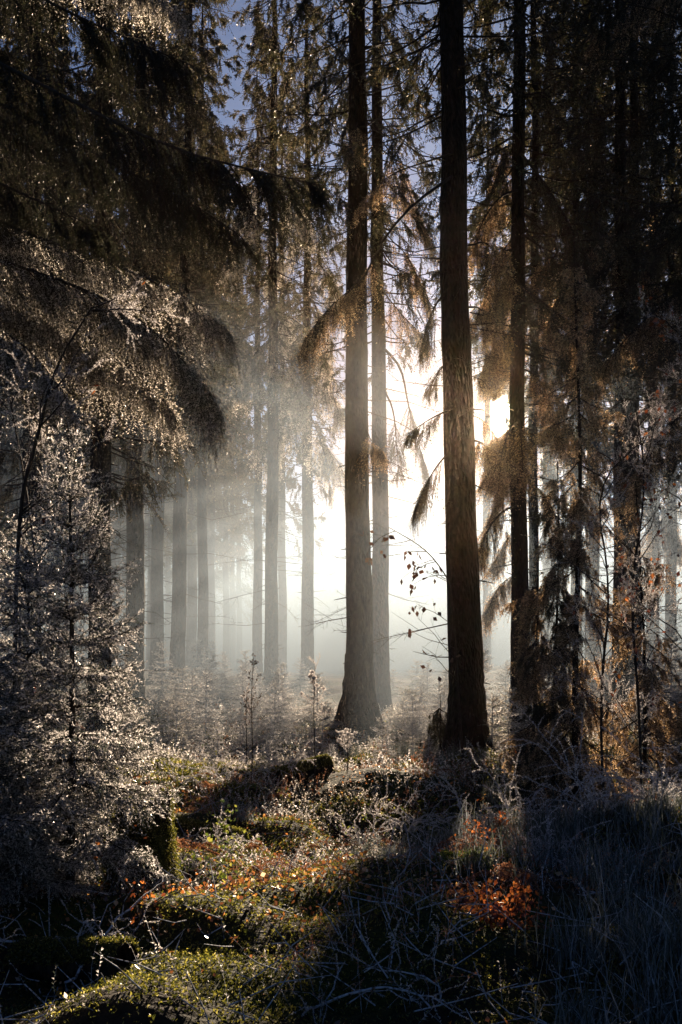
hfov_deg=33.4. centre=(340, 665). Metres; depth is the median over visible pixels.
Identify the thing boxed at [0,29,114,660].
spruce tree
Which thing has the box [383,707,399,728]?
spruce seedling
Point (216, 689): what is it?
spruce seedling
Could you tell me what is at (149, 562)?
spruce tree
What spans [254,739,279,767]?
spruce seedling
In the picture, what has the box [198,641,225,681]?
spruce seedling
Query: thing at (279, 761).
bramble
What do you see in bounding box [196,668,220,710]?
spruce seedling
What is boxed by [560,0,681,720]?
spruce tree
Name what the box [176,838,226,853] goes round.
fern
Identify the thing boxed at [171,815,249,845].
mossy log
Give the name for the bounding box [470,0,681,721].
spruce tree
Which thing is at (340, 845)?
fern
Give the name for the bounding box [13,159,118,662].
spruce tree
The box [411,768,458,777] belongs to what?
fern
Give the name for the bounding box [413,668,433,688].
spruce seedling
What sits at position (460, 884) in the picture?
fern
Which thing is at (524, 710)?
spruce seedling
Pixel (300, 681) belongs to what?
spruce seedling
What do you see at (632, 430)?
spruce tree
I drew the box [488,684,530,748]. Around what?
spruce seedling
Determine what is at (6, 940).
fallen branch
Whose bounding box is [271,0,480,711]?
spruce tree
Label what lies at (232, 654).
spruce tree
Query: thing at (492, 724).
spruce seedling
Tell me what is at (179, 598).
spruce tree
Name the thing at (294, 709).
spruce seedling
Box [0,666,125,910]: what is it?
young spruce
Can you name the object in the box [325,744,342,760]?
spruce seedling
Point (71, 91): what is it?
spruce tree
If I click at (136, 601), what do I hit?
spruce tree
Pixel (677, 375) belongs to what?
spruce tree
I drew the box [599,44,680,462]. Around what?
spruce tree
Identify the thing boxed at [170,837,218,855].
fern
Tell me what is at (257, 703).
weed stalk
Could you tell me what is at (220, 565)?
spruce tree
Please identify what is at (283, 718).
spruce seedling
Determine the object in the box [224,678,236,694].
spruce seedling
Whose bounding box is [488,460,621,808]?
young spruce
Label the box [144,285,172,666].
spruce tree
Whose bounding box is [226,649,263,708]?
spruce seedling
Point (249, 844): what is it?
fern
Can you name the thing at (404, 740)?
spruce seedling
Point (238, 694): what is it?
spruce seedling
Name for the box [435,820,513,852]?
fern
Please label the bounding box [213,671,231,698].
spruce seedling
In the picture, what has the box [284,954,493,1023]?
fallen branch
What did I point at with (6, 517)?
spruce tree
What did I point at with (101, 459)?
spruce tree
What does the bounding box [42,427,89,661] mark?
spruce tree
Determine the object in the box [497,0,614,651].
spruce tree
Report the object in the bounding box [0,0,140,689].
spruce tree
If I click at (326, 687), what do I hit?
spruce seedling
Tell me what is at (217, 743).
spruce seedling
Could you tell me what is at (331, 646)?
sky
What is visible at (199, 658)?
spruce seedling
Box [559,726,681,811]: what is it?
bramble
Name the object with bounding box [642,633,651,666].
spruce seedling
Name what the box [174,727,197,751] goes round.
spruce seedling
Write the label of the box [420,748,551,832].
bramble
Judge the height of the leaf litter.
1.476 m
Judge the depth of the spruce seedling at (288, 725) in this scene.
22.69 m
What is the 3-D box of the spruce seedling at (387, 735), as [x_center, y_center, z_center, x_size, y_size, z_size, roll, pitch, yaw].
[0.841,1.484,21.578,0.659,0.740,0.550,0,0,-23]
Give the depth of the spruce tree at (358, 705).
23.79 m
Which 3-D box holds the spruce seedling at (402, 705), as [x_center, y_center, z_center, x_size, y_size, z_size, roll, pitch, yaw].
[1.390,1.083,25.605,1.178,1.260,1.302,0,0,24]
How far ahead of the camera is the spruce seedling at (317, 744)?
19.46 m
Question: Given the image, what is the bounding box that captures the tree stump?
[98,786,185,892]
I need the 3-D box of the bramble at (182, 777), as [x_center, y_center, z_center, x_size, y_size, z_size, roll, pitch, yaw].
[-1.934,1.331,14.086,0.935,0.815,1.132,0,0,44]
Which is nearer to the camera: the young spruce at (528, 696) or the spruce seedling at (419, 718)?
the young spruce at (528, 696)
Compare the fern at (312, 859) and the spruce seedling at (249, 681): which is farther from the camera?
the spruce seedling at (249, 681)
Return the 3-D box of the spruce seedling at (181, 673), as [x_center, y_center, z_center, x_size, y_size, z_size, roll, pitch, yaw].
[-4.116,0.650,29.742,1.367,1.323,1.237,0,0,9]
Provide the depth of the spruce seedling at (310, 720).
22.88 m
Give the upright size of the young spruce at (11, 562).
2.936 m
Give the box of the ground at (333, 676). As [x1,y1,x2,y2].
[0,663,681,1023]
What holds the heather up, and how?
on the ground at (333, 676)
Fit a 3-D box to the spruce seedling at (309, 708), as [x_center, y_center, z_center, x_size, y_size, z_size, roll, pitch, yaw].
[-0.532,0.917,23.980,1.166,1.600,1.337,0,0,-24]
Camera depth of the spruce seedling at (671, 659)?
24.85 m
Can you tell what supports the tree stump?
on the ground at (333, 676)
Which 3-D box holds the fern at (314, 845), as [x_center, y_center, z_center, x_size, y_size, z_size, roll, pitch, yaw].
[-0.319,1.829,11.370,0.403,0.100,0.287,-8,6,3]
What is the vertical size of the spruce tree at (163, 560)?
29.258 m
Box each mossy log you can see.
[1,934,143,983]
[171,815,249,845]
[267,753,333,786]
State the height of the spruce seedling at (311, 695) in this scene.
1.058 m
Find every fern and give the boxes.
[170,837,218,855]
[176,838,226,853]
[180,795,210,804]
[183,780,229,795]
[183,805,223,813]
[186,803,221,810]
[188,772,216,780]
[232,784,260,793]
[234,857,296,877]
[242,840,267,852]
[255,792,289,801]
[299,856,321,861]
[303,840,329,852]
[329,843,364,850]
[342,827,390,842]
[345,838,397,848]
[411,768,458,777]
[429,894,509,915]
[430,836,479,853]
[431,849,488,869]
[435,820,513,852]
[440,902,492,924]
[443,882,507,907]
[451,831,533,858]
[461,862,556,894]
[466,841,533,861]
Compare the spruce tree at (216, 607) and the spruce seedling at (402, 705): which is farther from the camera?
the spruce tree at (216, 607)
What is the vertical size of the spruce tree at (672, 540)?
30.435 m
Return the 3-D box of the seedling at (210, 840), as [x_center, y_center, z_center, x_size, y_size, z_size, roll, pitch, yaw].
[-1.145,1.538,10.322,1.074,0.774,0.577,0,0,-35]
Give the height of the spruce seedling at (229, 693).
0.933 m
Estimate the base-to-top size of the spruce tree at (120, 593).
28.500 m
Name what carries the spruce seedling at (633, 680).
on the ground at (333, 676)
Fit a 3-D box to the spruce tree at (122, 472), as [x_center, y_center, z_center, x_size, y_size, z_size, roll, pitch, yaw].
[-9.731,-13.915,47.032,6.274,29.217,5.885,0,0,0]
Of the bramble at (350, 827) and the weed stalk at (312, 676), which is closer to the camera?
the bramble at (350, 827)
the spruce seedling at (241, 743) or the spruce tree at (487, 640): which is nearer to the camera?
the spruce seedling at (241, 743)
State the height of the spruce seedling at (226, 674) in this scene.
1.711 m
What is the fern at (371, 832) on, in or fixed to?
on the ground at (333, 676)
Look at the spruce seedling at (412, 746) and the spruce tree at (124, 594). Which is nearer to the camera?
the spruce seedling at (412, 746)
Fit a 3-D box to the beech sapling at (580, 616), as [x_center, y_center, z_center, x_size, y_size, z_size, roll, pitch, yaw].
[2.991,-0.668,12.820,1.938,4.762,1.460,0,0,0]
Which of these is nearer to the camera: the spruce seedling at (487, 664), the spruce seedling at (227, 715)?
the spruce seedling at (487, 664)
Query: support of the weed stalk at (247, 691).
on the ground at (333, 676)
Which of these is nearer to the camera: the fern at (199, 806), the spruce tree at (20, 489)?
the fern at (199, 806)
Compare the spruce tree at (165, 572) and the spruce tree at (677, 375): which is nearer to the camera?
the spruce tree at (677, 375)
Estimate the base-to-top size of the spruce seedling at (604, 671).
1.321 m
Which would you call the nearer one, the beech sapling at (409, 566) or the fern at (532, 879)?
the fern at (532, 879)
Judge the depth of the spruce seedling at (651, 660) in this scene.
26.64 m
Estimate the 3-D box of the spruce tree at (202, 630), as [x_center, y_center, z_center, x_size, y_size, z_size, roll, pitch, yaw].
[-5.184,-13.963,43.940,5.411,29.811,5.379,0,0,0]
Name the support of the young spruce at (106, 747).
on the ground at (333, 676)
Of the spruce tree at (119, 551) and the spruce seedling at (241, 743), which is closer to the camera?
the spruce seedling at (241, 743)
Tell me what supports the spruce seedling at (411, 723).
on the ground at (333, 676)
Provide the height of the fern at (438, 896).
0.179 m
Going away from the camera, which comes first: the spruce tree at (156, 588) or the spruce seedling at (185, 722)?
the spruce seedling at (185, 722)
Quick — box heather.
[9,682,681,1023]
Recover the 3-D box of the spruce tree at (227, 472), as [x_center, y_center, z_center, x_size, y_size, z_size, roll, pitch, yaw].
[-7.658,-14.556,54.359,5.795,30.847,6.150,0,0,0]
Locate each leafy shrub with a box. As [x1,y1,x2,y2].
[420,868,490,913]
[437,799,509,850]
[458,874,551,931]
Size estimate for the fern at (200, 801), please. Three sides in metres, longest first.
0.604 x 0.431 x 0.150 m
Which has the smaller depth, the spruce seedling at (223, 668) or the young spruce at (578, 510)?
the young spruce at (578, 510)
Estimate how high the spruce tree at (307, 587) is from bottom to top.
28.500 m
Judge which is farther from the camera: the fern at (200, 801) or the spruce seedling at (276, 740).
the spruce seedling at (276, 740)
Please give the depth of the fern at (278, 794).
13.74 m
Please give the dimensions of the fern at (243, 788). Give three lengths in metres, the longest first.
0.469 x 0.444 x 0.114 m
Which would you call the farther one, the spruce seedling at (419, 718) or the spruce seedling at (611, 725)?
the spruce seedling at (419, 718)
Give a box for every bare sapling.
[0,349,128,756]
[10,281,189,806]
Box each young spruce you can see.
[0,419,198,920]
[0,514,138,827]
[0,542,129,920]
[0,557,137,914]
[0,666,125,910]
[57,586,184,873]
[417,694,446,750]
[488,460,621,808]
[494,241,649,810]
[496,574,563,764]
[587,481,681,779]
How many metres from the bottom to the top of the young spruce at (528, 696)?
3.136 m
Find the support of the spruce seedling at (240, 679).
on the ground at (333, 676)
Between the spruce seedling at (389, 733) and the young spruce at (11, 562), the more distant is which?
the spruce seedling at (389, 733)
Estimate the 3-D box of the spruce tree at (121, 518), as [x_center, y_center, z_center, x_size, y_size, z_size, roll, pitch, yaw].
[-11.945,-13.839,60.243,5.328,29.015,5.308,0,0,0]
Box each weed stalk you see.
[240,653,264,788]
[240,683,255,758]
[299,654,326,812]
[337,728,357,772]
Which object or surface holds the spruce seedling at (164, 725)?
on the ground at (333, 676)
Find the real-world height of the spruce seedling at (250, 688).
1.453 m
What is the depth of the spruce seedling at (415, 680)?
38.83 m
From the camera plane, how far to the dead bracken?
7.54 m
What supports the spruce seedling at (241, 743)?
on the ground at (333, 676)
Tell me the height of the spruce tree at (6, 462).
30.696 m
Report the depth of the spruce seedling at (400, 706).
24.49 m
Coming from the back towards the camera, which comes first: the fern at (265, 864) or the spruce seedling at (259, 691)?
the spruce seedling at (259, 691)
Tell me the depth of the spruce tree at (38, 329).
10.70 m
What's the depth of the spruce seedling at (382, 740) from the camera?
17.97 m
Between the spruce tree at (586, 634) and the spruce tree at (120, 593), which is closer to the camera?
the spruce tree at (586, 634)
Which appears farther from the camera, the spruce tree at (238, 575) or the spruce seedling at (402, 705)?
the spruce tree at (238, 575)
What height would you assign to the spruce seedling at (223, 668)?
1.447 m
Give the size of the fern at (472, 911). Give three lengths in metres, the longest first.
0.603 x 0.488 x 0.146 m
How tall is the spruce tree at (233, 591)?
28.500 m
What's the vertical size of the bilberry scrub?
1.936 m
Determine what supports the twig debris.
on the ground at (333, 676)
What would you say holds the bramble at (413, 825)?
on the ground at (333, 676)
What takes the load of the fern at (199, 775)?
on the ground at (333, 676)
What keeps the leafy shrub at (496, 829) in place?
on the ground at (333, 676)
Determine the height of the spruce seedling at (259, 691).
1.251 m
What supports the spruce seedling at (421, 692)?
on the ground at (333, 676)
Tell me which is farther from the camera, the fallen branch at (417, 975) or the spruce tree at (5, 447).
the spruce tree at (5, 447)
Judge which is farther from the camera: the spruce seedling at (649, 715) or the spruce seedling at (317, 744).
the spruce seedling at (649, 715)
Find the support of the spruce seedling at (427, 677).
on the ground at (333, 676)
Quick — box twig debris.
[0,715,681,1023]
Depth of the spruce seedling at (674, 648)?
36.74 m
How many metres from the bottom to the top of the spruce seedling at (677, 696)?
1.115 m
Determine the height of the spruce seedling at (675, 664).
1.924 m
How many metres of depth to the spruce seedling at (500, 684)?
29.69 m
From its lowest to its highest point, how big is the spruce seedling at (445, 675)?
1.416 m
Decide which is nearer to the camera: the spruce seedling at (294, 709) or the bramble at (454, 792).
the bramble at (454, 792)
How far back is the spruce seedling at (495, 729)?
20.14 m
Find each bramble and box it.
[92,825,204,938]
[152,739,219,791]
[167,724,270,782]
[176,842,228,885]
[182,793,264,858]
[231,737,319,784]
[260,846,306,873]
[321,791,402,847]
[361,778,447,838]
[388,745,560,840]
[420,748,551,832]
[481,700,681,823]
[488,806,610,872]
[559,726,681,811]
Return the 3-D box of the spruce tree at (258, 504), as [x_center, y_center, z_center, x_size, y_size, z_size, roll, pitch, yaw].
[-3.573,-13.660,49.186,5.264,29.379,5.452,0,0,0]
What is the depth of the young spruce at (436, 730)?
19.37 m
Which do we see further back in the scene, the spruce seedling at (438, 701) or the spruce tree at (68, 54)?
the spruce tree at (68, 54)
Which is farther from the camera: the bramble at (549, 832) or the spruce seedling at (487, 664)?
the spruce seedling at (487, 664)
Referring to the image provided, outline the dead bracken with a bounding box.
[30,688,681,1011]
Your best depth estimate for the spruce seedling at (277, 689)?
23.80 m
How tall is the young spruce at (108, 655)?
2.280 m
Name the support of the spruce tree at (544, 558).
on the ground at (333, 676)
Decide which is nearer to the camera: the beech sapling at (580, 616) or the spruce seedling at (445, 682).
the beech sapling at (580, 616)
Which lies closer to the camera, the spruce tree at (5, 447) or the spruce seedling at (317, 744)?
the spruce seedling at (317, 744)
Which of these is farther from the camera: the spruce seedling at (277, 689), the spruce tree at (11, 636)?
the spruce tree at (11, 636)
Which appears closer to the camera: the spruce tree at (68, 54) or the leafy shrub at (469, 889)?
the leafy shrub at (469, 889)
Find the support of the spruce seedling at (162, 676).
on the ground at (333, 676)
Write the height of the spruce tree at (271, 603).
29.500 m
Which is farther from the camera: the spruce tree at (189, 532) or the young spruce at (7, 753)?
the spruce tree at (189, 532)
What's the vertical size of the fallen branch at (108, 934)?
0.471 m
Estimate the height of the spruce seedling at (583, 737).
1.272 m
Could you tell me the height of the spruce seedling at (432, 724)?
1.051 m
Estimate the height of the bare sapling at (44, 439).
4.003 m
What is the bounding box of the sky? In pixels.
[0,0,681,665]
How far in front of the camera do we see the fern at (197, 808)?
12.57 m
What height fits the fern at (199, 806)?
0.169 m
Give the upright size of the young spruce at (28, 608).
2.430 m
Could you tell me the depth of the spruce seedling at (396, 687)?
36.97 m
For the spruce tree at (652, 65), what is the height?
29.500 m
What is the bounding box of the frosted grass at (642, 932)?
[226,714,681,1023]
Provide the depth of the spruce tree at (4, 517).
54.15 m
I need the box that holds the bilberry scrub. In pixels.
[24,682,681,1023]
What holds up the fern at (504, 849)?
on the ground at (333, 676)
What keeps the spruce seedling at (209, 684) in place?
on the ground at (333, 676)
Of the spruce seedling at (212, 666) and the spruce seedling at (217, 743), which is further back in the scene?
the spruce seedling at (212, 666)
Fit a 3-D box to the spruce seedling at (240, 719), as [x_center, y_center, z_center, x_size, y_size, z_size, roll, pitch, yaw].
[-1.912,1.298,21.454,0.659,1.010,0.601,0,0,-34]
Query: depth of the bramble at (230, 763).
14.94 m
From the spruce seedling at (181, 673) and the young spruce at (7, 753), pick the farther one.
the spruce seedling at (181, 673)
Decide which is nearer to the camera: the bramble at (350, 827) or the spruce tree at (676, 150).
the bramble at (350, 827)
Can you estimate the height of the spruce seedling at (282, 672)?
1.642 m
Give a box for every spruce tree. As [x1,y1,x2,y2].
[0,0,119,653]
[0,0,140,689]
[0,0,191,589]
[0,0,262,733]
[0,0,360,484]
[0,1,89,543]
[0,13,75,629]
[0,19,16,612]
[0,23,16,576]
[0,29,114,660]
[0,169,42,606]
[0,275,45,659]
[0,469,45,653]
[1,429,10,570]
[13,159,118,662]
[41,0,237,711]
[42,390,88,661]
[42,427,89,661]
[43,7,152,649]
[60,15,195,612]
[74,178,145,668]
[78,0,247,679]
[78,507,87,664]
[82,432,147,665]
[110,180,196,669]
[112,52,210,671]
[114,0,279,691]
[120,415,147,666]
[123,38,238,648]
[143,42,244,673]
[144,0,267,674]
[144,235,227,604]
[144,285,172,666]
[145,512,171,628]
[146,268,218,574]
[164,138,253,673]
[165,263,241,592]
[165,280,244,616]
[186,452,247,619]
[187,141,253,575]
[188,0,346,690]
[197,9,317,676]
[197,217,265,671]
[197,301,264,670]
[215,292,265,670]
[223,0,499,738]
[225,66,342,676]
[243,0,371,678]
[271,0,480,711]
[280,0,620,760]
[366,0,670,735]
[400,0,653,697]
[434,0,528,667]
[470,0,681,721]
[483,18,586,633]
[484,0,657,664]
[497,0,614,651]
[505,0,681,454]
[507,0,681,703]
[525,16,657,662]
[539,35,644,664]
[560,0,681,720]
[589,0,681,548]
[599,30,681,661]
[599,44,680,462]
[603,0,681,663]
[642,50,681,529]
[667,364,681,441]
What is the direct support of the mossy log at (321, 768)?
on the ground at (333, 676)
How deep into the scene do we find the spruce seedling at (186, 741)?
20.20 m
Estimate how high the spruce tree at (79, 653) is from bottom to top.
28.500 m
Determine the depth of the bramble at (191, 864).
8.30 m
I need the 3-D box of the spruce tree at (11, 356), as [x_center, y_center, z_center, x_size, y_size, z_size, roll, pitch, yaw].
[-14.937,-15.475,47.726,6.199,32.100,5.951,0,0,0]
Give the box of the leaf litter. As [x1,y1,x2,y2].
[0,693,681,1023]
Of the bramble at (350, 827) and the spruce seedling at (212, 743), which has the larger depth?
the spruce seedling at (212, 743)
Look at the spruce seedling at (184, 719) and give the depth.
23.89 m
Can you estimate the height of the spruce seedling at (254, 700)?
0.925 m
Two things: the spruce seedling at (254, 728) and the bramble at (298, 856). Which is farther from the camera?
the spruce seedling at (254, 728)
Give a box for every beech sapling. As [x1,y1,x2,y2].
[359,527,463,759]
[520,390,681,806]
[567,362,681,794]
[613,283,681,703]
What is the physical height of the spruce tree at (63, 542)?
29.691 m
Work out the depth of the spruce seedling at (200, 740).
19.38 m
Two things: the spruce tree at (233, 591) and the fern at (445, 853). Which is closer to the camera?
the fern at (445, 853)
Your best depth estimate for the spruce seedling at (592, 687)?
23.18 m
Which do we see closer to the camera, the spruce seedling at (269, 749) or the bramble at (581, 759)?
the bramble at (581, 759)
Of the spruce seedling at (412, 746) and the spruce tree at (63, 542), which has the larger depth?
the spruce tree at (63, 542)
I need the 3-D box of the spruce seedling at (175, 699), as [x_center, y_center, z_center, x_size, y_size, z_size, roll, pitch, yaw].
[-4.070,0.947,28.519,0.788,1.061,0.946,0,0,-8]
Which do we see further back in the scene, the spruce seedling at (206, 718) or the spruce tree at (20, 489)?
the spruce tree at (20, 489)
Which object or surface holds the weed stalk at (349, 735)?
on the ground at (333, 676)
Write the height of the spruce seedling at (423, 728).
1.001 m
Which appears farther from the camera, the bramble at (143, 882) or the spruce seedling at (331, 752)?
the spruce seedling at (331, 752)
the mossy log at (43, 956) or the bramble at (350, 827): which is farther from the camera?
the bramble at (350, 827)
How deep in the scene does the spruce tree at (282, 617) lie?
52.52 m
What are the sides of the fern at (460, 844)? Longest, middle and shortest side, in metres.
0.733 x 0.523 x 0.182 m
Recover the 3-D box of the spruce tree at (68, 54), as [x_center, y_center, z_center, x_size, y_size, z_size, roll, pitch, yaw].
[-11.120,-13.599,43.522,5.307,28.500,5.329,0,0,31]
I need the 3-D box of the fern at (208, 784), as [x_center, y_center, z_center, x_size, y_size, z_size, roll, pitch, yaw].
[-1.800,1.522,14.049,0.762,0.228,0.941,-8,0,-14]
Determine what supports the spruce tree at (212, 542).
on the ground at (333, 676)
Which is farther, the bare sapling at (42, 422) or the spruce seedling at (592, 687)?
the spruce seedling at (592, 687)
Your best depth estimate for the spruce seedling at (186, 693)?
24.50 m
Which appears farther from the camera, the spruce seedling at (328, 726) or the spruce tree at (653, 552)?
the spruce tree at (653, 552)
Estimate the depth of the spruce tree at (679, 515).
52.59 m
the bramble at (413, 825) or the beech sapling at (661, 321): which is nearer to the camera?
the beech sapling at (661, 321)
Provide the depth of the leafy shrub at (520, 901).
6.08 m
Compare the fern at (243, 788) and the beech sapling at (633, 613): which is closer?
the beech sapling at (633, 613)
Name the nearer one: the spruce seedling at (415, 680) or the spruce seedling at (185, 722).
the spruce seedling at (185, 722)
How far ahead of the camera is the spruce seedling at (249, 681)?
35.43 m
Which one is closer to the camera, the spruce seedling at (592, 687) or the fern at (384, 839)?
the fern at (384, 839)
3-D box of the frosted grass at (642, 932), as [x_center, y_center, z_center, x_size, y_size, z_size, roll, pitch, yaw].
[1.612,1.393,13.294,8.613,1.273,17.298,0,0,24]
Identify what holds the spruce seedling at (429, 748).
on the ground at (333, 676)
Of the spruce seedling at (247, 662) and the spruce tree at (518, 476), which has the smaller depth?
the spruce tree at (518, 476)
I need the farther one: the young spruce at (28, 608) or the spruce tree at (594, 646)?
the spruce tree at (594, 646)
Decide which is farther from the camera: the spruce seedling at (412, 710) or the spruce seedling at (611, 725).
the spruce seedling at (412, 710)
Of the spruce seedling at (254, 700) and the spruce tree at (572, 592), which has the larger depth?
the spruce tree at (572, 592)
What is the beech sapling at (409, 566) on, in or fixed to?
on the ground at (333, 676)
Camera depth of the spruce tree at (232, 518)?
62.33 m
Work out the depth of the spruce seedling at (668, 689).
23.17 m
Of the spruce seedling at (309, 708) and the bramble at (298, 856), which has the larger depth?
the spruce seedling at (309, 708)
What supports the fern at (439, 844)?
on the ground at (333, 676)
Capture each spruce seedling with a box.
[145,641,179,701]
[149,699,186,744]
[150,701,197,749]
[163,700,193,729]
[165,668,220,727]
[165,683,189,712]
[166,666,200,704]
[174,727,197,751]
[174,734,192,758]
[183,672,229,744]
[186,728,216,760]
[188,640,211,681]
[195,653,227,704]
[195,672,217,693]
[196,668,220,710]
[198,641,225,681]
[201,724,230,763]
[205,731,224,752]
[208,686,228,708]
[213,651,232,681]
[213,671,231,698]
[217,655,235,695]
[220,665,258,722]
[221,705,239,729]
[223,691,235,707]
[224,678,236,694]
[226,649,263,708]
[226,708,254,751]
[227,723,259,763]
[231,667,268,713]
[235,662,250,694]
[241,697,266,726]
[241,699,263,745]
[243,666,263,694]
[249,673,271,712]
[253,685,305,743]
[254,670,303,732]
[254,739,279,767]
[259,715,286,763]
[262,662,304,719]
[263,692,302,745]
[277,698,305,727]
[286,658,319,695]
[294,673,337,730]
[299,686,321,707]
[299,714,327,745]
[299,727,330,757]
[303,703,340,749]
[318,677,332,694]
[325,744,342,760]
[363,717,401,767]
[374,725,395,749]
[380,726,396,744]
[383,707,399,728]
[384,686,415,727]
[390,669,405,690]
[390,687,433,735]
[392,700,417,727]
[395,711,425,752]
[399,737,411,756]
[400,660,425,686]
[401,685,432,735]
[403,736,420,757]
[410,704,426,741]
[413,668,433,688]
[413,710,441,754]
[413,736,436,762]
[415,662,438,704]
[422,677,447,724]
[424,705,443,745]
[430,680,448,719]
[435,669,448,710]
[439,649,503,739]
[477,692,522,748]
[487,660,510,708]
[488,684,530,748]
[488,716,504,740]
[505,674,568,749]
[563,695,596,746]
[584,682,613,723]
[590,654,610,683]
[591,701,629,743]
[621,644,678,727]
[628,676,647,715]
[635,666,681,718]
[641,642,675,694]
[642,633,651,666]
[648,628,681,706]
[657,691,681,742]
[659,642,681,694]
[660,634,681,671]
[672,648,681,673]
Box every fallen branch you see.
[0,897,161,959]
[61,856,173,991]
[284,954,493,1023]
[319,917,441,998]
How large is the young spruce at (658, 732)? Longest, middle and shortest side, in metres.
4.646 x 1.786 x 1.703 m
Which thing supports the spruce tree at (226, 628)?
on the ground at (333, 676)
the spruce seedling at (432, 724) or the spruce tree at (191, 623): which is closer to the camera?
the spruce seedling at (432, 724)
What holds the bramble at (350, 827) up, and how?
on the ground at (333, 676)
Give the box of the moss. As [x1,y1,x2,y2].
[0,698,681,1023]
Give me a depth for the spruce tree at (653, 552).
44.26 m
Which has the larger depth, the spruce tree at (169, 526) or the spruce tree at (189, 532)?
the spruce tree at (169, 526)
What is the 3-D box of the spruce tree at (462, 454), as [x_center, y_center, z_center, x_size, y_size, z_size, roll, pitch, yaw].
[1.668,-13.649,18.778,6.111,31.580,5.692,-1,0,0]
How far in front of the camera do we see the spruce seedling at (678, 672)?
35.97 m
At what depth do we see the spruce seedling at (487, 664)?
22.18 m
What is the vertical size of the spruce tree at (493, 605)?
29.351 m
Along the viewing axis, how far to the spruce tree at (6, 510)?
59.45 m
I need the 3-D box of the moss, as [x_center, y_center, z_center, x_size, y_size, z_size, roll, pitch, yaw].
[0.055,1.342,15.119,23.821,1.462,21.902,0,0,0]

